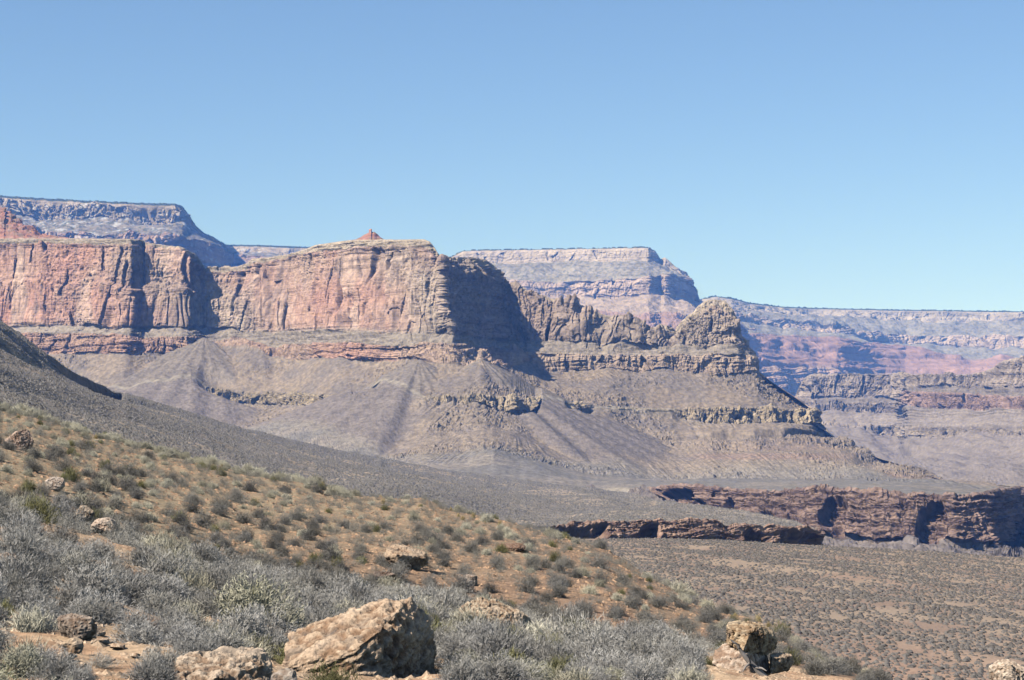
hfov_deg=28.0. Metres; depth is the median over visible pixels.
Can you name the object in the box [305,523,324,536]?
hillside bush
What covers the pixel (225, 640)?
grey shrub
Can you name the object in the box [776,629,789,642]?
hillside bush
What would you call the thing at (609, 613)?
hillside bush
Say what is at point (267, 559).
hillside bush
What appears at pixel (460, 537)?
hillside bush
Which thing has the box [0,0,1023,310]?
sky
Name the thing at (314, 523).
hillside bush
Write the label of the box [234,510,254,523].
hillside bush
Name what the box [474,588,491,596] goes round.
hillside bush
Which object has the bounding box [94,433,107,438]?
straw shrub
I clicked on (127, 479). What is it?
straw shrub
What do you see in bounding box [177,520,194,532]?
hillside bush
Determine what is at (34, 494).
hillside bush
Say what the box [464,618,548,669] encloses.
grey shrub
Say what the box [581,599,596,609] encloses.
hillside bush
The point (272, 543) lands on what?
hillside bush
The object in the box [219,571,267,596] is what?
grey shrub
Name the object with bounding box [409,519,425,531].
hillside bush
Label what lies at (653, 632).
grey shrub
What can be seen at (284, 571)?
grey shrub
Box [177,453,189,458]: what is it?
straw shrub
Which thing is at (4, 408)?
straw shrub
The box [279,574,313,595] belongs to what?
grey shrub
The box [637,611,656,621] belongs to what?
hillside bush
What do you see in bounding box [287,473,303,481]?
straw shrub
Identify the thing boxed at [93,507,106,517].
hillside bush
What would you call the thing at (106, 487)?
straw shrub
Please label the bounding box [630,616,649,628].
hillside bush
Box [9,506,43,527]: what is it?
grey shrub
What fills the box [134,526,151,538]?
hillside bush
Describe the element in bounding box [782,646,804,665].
green shrub
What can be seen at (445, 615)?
grey shrub
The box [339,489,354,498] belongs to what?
straw shrub
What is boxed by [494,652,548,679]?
grey shrub
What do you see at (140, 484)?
green shrub
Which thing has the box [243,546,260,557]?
hillside bush
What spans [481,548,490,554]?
straw shrub
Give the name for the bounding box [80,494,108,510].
hillside bush
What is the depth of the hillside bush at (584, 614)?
52.68 m
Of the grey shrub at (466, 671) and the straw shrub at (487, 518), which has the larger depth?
the straw shrub at (487, 518)
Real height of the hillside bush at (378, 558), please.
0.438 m
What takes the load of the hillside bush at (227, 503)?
on the ground at (89, 648)
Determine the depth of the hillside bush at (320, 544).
66.62 m
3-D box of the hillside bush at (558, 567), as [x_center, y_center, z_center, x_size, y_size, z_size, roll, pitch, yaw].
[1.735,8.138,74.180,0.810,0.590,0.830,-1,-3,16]
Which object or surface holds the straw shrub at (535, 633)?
on the ground at (89, 648)
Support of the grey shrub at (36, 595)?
on the ground at (89, 648)
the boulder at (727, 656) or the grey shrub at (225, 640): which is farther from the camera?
the boulder at (727, 656)
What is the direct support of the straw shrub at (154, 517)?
on the ground at (89, 648)
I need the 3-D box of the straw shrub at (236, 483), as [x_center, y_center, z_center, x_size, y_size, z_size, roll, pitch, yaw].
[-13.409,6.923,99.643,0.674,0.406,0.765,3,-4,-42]
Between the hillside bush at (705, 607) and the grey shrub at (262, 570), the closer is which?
the grey shrub at (262, 570)
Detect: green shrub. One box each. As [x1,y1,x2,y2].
[0,598,16,616]
[0,661,16,679]
[18,490,62,523]
[19,478,40,492]
[61,466,84,482]
[61,472,70,481]
[65,448,74,454]
[91,506,104,517]
[99,460,110,468]
[135,479,145,488]
[197,460,206,468]
[209,524,221,531]
[216,467,226,476]
[238,586,273,614]
[244,631,280,659]
[250,497,259,505]
[272,640,285,664]
[303,658,363,679]
[308,551,323,562]
[318,481,326,489]
[331,556,344,564]
[355,555,368,563]
[371,523,380,531]
[381,505,390,510]
[418,602,438,629]
[426,612,457,636]
[483,646,539,664]
[494,542,510,552]
[499,622,523,638]
[535,631,566,651]
[545,651,576,676]
[548,539,557,547]
[548,549,560,561]
[561,616,584,627]
[616,588,625,594]
[702,656,712,665]
[729,613,738,620]
[773,618,791,636]
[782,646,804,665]
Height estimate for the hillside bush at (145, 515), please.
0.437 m
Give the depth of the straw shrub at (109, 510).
56.96 m
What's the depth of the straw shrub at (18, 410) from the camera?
120.28 m
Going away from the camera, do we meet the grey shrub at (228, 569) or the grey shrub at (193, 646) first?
the grey shrub at (193, 646)
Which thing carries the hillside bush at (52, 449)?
on the ground at (89, 648)
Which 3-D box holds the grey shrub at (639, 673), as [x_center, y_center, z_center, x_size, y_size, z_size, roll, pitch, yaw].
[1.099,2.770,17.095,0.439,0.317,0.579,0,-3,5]
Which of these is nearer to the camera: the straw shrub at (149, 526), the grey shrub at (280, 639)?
the grey shrub at (280, 639)
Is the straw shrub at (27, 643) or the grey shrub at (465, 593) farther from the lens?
the grey shrub at (465, 593)
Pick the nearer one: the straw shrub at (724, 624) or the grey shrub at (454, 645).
the grey shrub at (454, 645)
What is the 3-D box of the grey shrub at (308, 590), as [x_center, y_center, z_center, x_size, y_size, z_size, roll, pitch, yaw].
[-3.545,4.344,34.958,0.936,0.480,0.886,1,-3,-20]
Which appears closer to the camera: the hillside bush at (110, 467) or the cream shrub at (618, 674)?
the cream shrub at (618, 674)
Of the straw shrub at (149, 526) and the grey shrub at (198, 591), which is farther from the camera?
the straw shrub at (149, 526)
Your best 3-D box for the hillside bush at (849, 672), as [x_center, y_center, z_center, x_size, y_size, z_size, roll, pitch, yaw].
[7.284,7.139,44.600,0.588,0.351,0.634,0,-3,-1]
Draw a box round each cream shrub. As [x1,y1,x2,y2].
[0,642,47,679]
[0,667,25,679]
[147,548,194,572]
[205,570,306,628]
[324,604,356,616]
[434,648,490,673]
[522,658,555,679]
[579,665,628,679]
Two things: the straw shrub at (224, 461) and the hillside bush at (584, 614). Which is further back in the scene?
the straw shrub at (224, 461)
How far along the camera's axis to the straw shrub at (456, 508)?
107.45 m
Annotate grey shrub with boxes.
[0,490,9,509]
[0,504,22,525]
[0,506,52,546]
[0,523,42,544]
[0,527,51,569]
[0,545,51,596]
[0,547,24,562]
[0,568,32,595]
[0,571,12,605]
[0,599,15,620]
[0,608,9,627]
[0,620,18,652]
[0,624,20,648]
[1,526,47,550]
[1,578,57,608]
[5,606,56,630]
[6,584,60,610]
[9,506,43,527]
[13,642,77,669]
[14,593,61,617]
[18,494,64,522]
[25,648,87,679]
[28,561,64,595]
[30,558,65,585]
[33,539,104,562]
[39,544,69,566]
[43,607,80,629]
[45,494,86,524]
[46,521,86,547]
[48,577,93,612]
[49,555,134,604]
[54,543,112,582]
[61,661,98,679]
[62,583,153,623]
[68,595,125,625]
[80,534,127,562]
[83,569,138,589]
[89,555,134,576]
[92,566,127,577]
[93,618,106,636]
[99,518,139,541]
[100,559,130,574]
[107,617,169,646]
[110,567,167,606]
[112,605,162,637]
[120,652,182,679]
[121,539,164,567]
[123,568,154,582]
[123,568,159,590]
[130,639,186,674]
[132,543,200,582]
[134,586,178,615]
[143,570,195,602]
[146,554,199,580]
[151,613,198,640]
[153,605,222,633]
[154,589,183,609]
[156,603,194,624]
[162,618,201,645]
[163,575,201,601]
[171,623,212,649]
[172,632,220,659]
[181,592,221,618]
[184,584,210,602]
[185,539,220,565]
[187,621,256,651]
[189,537,227,566]
[193,560,232,593]
[194,556,244,577]
[195,587,230,615]
[205,543,237,565]
[209,622,259,647]
[211,602,281,642]
[217,569,247,587]
[218,556,256,578]
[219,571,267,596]
[233,559,283,592]
[241,569,284,594]
[242,600,302,642]
[245,562,276,583]
[252,584,281,614]
[257,627,288,658]
[267,562,305,581]
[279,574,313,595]
[282,565,329,593]
[283,582,330,599]
[283,598,317,625]
[284,585,339,613]
[295,601,347,628]
[302,569,339,592]
[307,606,337,623]
[310,583,359,607]
[310,605,330,616]
[313,593,347,608]
[320,572,371,595]
[322,569,363,588]
[322,595,368,613]
[334,578,388,601]
[354,591,377,605]
[361,590,398,604]
[375,588,434,617]
[380,580,428,601]
[386,582,427,599]
[414,583,447,601]
[418,598,462,629]
[420,582,469,613]
[430,623,455,650]
[433,639,443,666]
[433,649,490,679]
[434,629,474,653]
[437,585,473,604]
[438,629,473,658]
[439,618,468,637]
[451,613,498,639]
[451,621,521,660]
[455,644,532,679]
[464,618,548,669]
[465,612,514,642]
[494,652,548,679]
[504,630,573,656]
[507,617,527,634]
[509,628,539,641]
[511,632,555,661]
[513,658,545,668]
[531,638,587,667]
[541,601,596,628]
[541,607,609,644]
[552,636,589,651]
[562,654,604,672]
[562,660,595,673]
[564,623,629,657]
[566,630,604,646]
[570,643,639,672]
[576,666,616,679]
[583,630,632,650]
[599,625,630,641]
[599,650,654,676]
[605,631,664,659]
[610,618,659,640]
[614,649,644,663]
[620,654,665,679]
[625,653,667,679]
[628,621,672,649]
[628,629,701,657]
[631,619,666,632]
[633,649,671,676]
[638,617,681,638]
[645,621,685,639]
[650,637,705,667]
[656,635,704,662]
[657,633,693,649]
[660,648,693,670]
[662,636,708,657]
[667,652,714,679]
[673,663,710,679]
[682,637,709,656]
[694,650,708,668]
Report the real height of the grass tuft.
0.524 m
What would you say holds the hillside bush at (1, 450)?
on the ground at (89, 648)
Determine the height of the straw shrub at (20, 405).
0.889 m
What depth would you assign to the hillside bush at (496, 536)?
87.95 m
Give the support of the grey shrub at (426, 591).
on the ground at (89, 648)
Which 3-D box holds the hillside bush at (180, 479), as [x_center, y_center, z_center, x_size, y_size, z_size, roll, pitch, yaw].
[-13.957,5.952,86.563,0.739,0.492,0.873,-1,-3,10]
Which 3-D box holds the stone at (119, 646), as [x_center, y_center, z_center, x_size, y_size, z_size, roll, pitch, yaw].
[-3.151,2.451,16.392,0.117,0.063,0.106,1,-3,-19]
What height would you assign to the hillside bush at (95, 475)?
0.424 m
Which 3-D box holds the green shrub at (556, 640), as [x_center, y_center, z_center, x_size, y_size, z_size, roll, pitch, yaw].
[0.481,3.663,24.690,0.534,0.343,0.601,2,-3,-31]
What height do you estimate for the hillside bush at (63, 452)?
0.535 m
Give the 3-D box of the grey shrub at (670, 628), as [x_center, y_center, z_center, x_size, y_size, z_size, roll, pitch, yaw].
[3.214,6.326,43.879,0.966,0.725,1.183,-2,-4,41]
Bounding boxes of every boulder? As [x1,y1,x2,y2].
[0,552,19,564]
[4,429,33,450]
[45,477,64,491]
[57,613,96,639]
[61,637,83,653]
[74,505,94,528]
[90,517,117,533]
[174,646,272,679]
[271,668,296,679]
[282,597,436,677]
[374,571,395,581]
[384,544,427,569]
[457,597,530,627]
[460,574,477,586]
[497,543,525,551]
[712,643,770,675]
[725,620,777,655]
[769,653,793,673]
[988,659,1023,679]
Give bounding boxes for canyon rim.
[0,195,308,267]
[700,295,1023,395]
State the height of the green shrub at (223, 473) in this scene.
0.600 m
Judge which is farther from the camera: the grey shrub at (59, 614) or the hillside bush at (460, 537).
the hillside bush at (460, 537)
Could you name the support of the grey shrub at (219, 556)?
on the ground at (89, 648)
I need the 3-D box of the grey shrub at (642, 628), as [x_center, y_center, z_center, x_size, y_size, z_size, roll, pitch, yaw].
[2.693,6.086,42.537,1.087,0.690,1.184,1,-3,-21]
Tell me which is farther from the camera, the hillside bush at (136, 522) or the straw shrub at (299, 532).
the straw shrub at (299, 532)
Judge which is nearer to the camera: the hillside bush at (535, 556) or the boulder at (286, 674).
the boulder at (286, 674)
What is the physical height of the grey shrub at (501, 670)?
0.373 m
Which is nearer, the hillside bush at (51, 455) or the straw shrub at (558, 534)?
the hillside bush at (51, 455)
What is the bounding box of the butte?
[795,355,1023,485]
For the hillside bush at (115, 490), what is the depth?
67.49 m
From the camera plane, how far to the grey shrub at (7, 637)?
15.67 m
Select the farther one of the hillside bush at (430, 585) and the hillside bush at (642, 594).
the hillside bush at (642, 594)
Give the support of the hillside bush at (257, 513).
on the ground at (89, 648)
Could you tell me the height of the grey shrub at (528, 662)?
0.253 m
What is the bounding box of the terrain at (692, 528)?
[0,323,825,544]
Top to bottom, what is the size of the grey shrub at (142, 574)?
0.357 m
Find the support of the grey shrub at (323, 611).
on the ground at (89, 648)
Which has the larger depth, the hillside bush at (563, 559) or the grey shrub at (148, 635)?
the hillside bush at (563, 559)
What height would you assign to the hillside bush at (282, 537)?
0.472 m
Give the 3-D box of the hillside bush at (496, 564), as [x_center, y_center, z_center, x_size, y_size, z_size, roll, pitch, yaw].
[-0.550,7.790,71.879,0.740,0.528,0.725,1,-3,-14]
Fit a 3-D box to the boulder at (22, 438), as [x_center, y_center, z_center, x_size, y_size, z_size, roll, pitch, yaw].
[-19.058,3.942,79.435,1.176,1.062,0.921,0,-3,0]
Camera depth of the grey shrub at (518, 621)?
32.26 m
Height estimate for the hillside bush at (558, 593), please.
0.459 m
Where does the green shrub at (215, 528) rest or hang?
on the ground at (89, 648)
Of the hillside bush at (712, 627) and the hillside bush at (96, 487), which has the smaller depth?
the hillside bush at (712, 627)
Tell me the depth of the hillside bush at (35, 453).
74.51 m
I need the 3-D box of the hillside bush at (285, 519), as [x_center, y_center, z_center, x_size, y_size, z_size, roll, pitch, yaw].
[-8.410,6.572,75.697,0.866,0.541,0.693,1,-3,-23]
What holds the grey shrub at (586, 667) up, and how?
on the ground at (89, 648)
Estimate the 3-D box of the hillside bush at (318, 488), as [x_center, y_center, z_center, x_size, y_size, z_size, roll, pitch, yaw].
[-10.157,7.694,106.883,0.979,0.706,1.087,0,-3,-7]
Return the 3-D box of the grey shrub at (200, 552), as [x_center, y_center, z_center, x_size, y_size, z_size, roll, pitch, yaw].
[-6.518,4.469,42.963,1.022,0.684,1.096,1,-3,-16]
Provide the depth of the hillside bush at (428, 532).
79.20 m
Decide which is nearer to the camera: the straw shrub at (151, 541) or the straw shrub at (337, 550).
the straw shrub at (151, 541)
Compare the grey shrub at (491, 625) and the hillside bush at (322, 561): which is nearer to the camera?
the grey shrub at (491, 625)
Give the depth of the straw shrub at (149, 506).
64.15 m
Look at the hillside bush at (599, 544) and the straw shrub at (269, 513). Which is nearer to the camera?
the straw shrub at (269, 513)
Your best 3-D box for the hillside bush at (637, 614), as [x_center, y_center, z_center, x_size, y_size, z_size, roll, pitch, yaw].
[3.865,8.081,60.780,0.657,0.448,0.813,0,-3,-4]
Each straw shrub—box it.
[0,401,7,410]
[0,463,15,472]
[0,632,52,665]
[2,603,57,632]
[5,408,15,414]
[5,491,33,505]
[7,427,17,433]
[10,406,24,414]
[14,400,28,411]
[20,453,35,460]
[22,468,33,475]
[25,421,36,427]
[26,408,42,417]
[42,413,52,421]
[43,672,72,679]
[49,432,58,438]
[50,548,96,574]
[54,437,66,442]
[60,420,71,428]
[62,440,69,447]
[68,424,79,431]
[69,489,100,505]
[79,431,93,438]
[88,450,97,457]
[92,475,112,491]
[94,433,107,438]
[99,507,113,515]
[108,435,120,442]
[120,474,135,482]
[122,440,136,447]
[131,501,142,508]
[139,456,150,463]
[139,533,182,550]
[140,441,153,449]
[140,502,154,509]
[142,461,156,470]
[142,522,155,530]
[144,480,155,487]
[146,489,160,496]
[147,511,159,521]
[151,444,164,453]
[154,536,191,553]
[156,528,177,541]
[156,594,209,623]
[158,481,170,487]
[160,446,177,457]
[160,477,174,485]
[166,545,203,566]
[166,564,215,594]
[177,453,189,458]
[185,457,195,463]
[195,488,204,494]
[197,480,206,486]
[206,482,218,489]
[208,457,217,464]
[217,459,228,467]
[218,520,231,529]
[227,629,272,659]
[232,479,241,486]
[239,468,248,474]
[240,463,257,471]
[246,638,276,660]
[248,537,261,544]
[249,467,266,474]
[252,542,262,548]
[260,472,270,478]
[263,510,274,516]
[265,491,276,498]
[267,489,281,495]
[269,470,285,480]
[269,472,282,480]
[278,603,312,628]
[280,501,288,506]
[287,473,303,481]
[296,477,306,483]
[296,528,307,535]
[303,482,312,488]
[306,472,326,484]
[306,476,319,483]
[321,522,335,532]
[324,483,341,495]
[326,596,364,610]
[332,543,345,554]
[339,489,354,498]
[350,488,359,495]
[377,574,402,586]
[382,534,394,541]
[385,515,396,520]
[398,592,434,604]
[407,511,420,520]
[417,598,453,624]
[426,536,436,543]
[444,599,505,627]
[452,503,466,512]
[453,527,466,534]
[462,521,473,529]
[467,509,476,514]
[474,526,489,534]
[478,513,496,521]
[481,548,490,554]
[495,522,506,529]
[502,526,514,533]
[504,532,513,538]
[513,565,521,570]
[519,618,561,640]
[523,542,536,551]
[523,567,536,573]
[523,660,562,679]
[542,525,561,536]
[549,528,565,539]
[549,663,593,679]
[571,537,581,544]
[577,565,592,576]
[578,584,598,594]
[594,578,607,587]
[610,592,626,600]
[641,572,655,580]
[661,664,717,679]
[669,579,691,594]
[676,592,687,599]
[680,596,692,603]
[687,588,699,598]
[699,598,715,607]
[717,621,728,628]
[788,634,802,642]
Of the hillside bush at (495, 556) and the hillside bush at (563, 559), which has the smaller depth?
the hillside bush at (495, 556)
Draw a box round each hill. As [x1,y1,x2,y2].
[0,206,67,238]
[355,229,382,239]
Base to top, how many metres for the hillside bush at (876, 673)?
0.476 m
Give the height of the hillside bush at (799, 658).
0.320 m
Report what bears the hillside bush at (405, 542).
on the ground at (89, 648)
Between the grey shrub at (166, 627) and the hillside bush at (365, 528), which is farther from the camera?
the hillside bush at (365, 528)
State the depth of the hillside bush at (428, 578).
59.55 m
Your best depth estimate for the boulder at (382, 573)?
56.91 m
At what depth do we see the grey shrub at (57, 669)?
13.08 m
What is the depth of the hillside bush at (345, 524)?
80.75 m
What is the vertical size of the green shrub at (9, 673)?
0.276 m
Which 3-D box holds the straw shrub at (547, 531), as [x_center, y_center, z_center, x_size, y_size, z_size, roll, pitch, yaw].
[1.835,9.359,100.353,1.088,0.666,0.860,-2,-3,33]
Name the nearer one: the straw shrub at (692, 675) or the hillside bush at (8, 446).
the straw shrub at (692, 675)
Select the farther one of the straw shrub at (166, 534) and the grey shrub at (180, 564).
the straw shrub at (166, 534)
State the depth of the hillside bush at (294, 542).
65.48 m
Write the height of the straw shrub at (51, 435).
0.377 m
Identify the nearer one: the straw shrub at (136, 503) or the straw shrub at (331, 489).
the straw shrub at (136, 503)
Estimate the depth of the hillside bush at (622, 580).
75.69 m
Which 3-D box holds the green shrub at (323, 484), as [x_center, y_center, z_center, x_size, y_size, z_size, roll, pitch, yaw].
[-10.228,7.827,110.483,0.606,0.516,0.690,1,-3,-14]
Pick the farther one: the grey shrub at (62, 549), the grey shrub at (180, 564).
the grey shrub at (180, 564)
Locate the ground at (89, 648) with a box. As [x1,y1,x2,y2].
[0,411,856,679]
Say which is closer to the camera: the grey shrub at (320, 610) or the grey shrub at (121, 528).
the grey shrub at (320, 610)
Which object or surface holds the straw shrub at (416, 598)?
on the ground at (89, 648)
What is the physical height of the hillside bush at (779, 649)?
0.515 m
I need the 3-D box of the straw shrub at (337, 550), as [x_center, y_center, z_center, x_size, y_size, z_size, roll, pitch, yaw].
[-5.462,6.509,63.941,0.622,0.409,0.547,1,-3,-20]
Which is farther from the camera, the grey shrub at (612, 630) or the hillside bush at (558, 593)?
the hillside bush at (558, 593)
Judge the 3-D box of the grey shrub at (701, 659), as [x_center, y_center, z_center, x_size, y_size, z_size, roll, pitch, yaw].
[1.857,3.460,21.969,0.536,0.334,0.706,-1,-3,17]
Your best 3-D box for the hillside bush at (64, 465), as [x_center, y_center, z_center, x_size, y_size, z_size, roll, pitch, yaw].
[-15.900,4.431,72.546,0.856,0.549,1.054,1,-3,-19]
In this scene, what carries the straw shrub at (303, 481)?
on the ground at (89, 648)
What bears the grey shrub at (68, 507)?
on the ground at (89, 648)
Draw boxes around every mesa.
[0,238,1023,557]
[450,246,755,335]
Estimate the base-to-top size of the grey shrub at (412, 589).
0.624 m
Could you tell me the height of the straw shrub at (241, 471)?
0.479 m
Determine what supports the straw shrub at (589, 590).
on the ground at (89, 648)
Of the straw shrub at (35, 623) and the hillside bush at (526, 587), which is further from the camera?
the hillside bush at (526, 587)
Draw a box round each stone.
[90,638,109,644]
[103,656,115,662]
[110,643,124,649]
[129,653,140,656]
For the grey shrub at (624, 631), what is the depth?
32.51 m
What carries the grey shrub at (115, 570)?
on the ground at (89, 648)
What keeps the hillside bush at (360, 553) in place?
on the ground at (89, 648)
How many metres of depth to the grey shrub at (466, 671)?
15.23 m
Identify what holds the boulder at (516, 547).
on the ground at (89, 648)
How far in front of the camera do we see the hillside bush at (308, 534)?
70.07 m
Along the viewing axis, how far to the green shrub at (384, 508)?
100.81 m
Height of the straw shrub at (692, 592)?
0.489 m
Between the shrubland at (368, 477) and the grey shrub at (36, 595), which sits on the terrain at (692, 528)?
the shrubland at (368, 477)
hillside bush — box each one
[0,439,17,449]
[0,448,5,461]
[2,489,13,498]
[10,487,29,500]
[21,457,42,469]
[25,460,44,472]
[25,489,40,500]
[27,445,41,458]
[34,481,51,495]
[45,449,59,460]
[47,443,61,452]
[52,458,70,471]
[54,446,69,457]
[54,493,73,509]
[71,497,83,507]
[72,480,87,492]
[76,438,95,450]
[79,467,94,476]
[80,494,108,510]
[86,478,102,492]
[90,471,104,479]
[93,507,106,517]
[95,474,110,483]
[95,511,119,524]
[102,463,116,474]
[102,494,129,510]
[105,472,119,485]
[106,488,124,498]
[111,508,128,523]
[112,475,140,490]
[113,465,126,475]
[120,517,144,530]
[121,510,147,527]
[123,463,137,477]
[125,521,140,533]
[126,486,147,498]
[133,467,148,476]
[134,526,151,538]
[138,509,153,522]
[140,449,157,458]
[159,506,175,515]
[161,522,180,533]
[163,470,178,481]
[168,510,190,524]
[173,476,187,486]
[173,525,191,539]
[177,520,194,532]
[182,500,203,512]
[184,492,204,505]
[184,536,199,545]
[190,508,220,528]
[203,529,226,542]
[206,501,229,516]
[209,496,228,509]
[214,535,234,548]
[220,497,234,508]
[223,546,242,557]
[226,486,248,501]
[233,525,254,539]
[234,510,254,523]
[235,530,253,541]
[235,553,249,561]
[238,479,258,491]
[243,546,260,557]
[249,550,264,563]
[250,506,264,517]
[254,513,278,529]
[255,551,275,564]
[259,550,280,562]
[262,534,286,548]
[265,528,286,541]
[271,558,281,570]
[273,542,289,556]
[274,522,289,531]
[274,556,298,571]
[276,511,294,525]
[277,483,291,492]
[279,554,291,564]
[286,535,302,546]
[286,553,301,562]
[287,508,306,521]
[300,527,316,540]
[303,517,319,528]
[303,564,320,573]
[304,556,323,569]
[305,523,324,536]
[308,481,325,493]
[312,539,328,549]
[313,512,329,523]
[315,550,333,560]
[315,557,330,567]
[318,560,335,573]
[321,544,342,557]
[322,538,338,547]
[327,568,344,579]
[331,558,352,572]
[335,518,349,528]
[348,540,369,552]
[351,549,371,559]
[356,520,373,532]
[363,574,380,585]
[365,571,381,581]
[368,580,379,589]
[373,551,385,563]
[375,520,391,529]
[377,556,391,566]
[382,562,409,581]
[389,559,409,572]
[399,537,414,545]
[408,532,426,542]
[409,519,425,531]
[417,525,433,533]
[419,527,443,542]
[420,572,436,584]
[421,580,439,590]
[425,542,441,553]
[432,548,455,559]
[434,554,452,566]
[437,537,452,550]
[439,522,457,534]
[449,571,475,591]
[450,530,465,541]
[457,563,472,574]
[459,538,483,553]
[474,533,492,545]
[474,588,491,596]
[481,581,499,592]
[489,529,504,540]
[489,554,503,562]
[490,557,505,568]
[493,593,516,607]
[515,581,538,593]
[515,600,528,609]
[520,572,541,586]
[521,599,550,621]
[523,537,538,546]
[523,554,540,568]
[525,552,539,562]
[525,592,546,607]
[538,590,554,602]
[539,555,551,567]
[541,603,563,619]
[543,599,563,611]
[545,570,569,586]
[547,577,569,590]
[550,585,566,598]
[551,558,570,572]
[554,555,572,565]
[554,583,569,593]
[559,555,577,568]
[562,575,576,586]
[566,568,584,578]
[568,596,597,616]
[576,608,591,621]
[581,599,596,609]
[586,553,610,569]
[589,570,609,582]
[592,536,609,548]
[603,604,622,619]
[608,602,626,614]
[614,573,631,584]
[620,595,642,608]
[625,591,642,602]
[629,585,646,594]
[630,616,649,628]
[634,606,651,617]
[637,588,650,600]
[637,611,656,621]
[646,614,664,625]
[647,593,664,607]
[656,594,669,604]
[664,591,680,602]
[668,617,685,629]
[669,598,688,610]
[675,613,693,621]
[679,615,695,628]
[679,623,700,633]
[680,629,701,641]
[682,600,692,609]
[690,596,701,605]
[693,608,713,622]
[700,603,721,615]
[701,629,725,647]
[703,629,726,639]
[705,621,721,631]
[710,608,724,620]
[718,600,735,614]
[718,616,733,624]
[767,643,789,660]
[774,625,794,637]
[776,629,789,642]
[776,640,785,652]
[778,641,796,655]
[791,639,810,651]
[792,644,804,656]
[793,651,808,663]
[796,658,828,675]
[801,651,848,675]
[804,650,819,663]
[811,645,828,656]
[836,662,857,675]
[839,654,864,673]
[850,673,864,679]
[856,670,877,679]
[856,671,871,677]
[861,666,872,674]
[868,663,892,679]
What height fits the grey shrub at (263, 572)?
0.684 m
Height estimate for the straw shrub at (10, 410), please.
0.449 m
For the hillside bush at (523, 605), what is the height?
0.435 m
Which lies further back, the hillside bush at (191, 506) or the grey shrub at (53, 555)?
the hillside bush at (191, 506)
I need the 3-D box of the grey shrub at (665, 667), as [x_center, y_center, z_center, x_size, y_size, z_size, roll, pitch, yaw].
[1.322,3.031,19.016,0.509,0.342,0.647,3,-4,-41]
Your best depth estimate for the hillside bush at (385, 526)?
84.00 m
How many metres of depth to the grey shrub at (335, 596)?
32.70 m
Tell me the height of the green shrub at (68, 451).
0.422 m
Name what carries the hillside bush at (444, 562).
on the ground at (89, 648)
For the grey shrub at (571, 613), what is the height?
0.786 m
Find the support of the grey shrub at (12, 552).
on the ground at (89, 648)
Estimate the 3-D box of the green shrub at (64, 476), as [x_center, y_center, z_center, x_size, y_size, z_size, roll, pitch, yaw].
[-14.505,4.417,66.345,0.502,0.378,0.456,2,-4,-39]
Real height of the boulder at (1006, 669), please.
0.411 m
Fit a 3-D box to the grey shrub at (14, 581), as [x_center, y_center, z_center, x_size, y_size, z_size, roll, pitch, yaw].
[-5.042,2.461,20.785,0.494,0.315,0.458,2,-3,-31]
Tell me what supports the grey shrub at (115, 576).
on the ground at (89, 648)
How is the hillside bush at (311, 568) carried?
on the ground at (89, 648)
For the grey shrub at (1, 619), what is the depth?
17.36 m
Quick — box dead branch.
[730,639,766,675]
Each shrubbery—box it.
[0,405,822,659]
[0,492,719,668]
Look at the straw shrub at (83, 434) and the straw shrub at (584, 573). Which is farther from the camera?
the straw shrub at (83, 434)
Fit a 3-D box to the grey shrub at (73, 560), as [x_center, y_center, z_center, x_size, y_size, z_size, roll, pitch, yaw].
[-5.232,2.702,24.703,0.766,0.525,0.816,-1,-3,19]
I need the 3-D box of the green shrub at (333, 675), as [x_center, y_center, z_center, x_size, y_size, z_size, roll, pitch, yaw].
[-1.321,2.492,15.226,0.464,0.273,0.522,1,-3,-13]
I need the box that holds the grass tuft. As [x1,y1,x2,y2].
[755,613,762,622]
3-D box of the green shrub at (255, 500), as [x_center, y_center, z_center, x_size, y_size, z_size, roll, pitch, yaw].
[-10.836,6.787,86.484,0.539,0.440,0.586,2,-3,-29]
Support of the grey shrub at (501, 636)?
on the ground at (89, 648)
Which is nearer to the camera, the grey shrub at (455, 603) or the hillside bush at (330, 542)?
the grey shrub at (455, 603)
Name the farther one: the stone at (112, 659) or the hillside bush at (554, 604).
the hillside bush at (554, 604)
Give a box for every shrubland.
[0,321,816,538]
[579,537,1023,679]
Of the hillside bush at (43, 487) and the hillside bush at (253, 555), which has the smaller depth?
the hillside bush at (253, 555)
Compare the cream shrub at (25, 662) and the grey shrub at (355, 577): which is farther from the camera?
the grey shrub at (355, 577)
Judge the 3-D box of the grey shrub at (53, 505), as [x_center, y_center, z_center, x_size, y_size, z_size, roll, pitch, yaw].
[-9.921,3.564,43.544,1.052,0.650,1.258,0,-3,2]
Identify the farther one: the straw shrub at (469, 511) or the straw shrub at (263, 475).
the straw shrub at (263, 475)
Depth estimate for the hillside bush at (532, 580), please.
64.91 m
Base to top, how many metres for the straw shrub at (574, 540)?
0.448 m
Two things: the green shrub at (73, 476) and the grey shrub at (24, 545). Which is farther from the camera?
the green shrub at (73, 476)
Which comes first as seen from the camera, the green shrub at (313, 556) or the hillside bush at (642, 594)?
the green shrub at (313, 556)
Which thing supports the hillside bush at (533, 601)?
on the ground at (89, 648)
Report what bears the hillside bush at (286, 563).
on the ground at (89, 648)

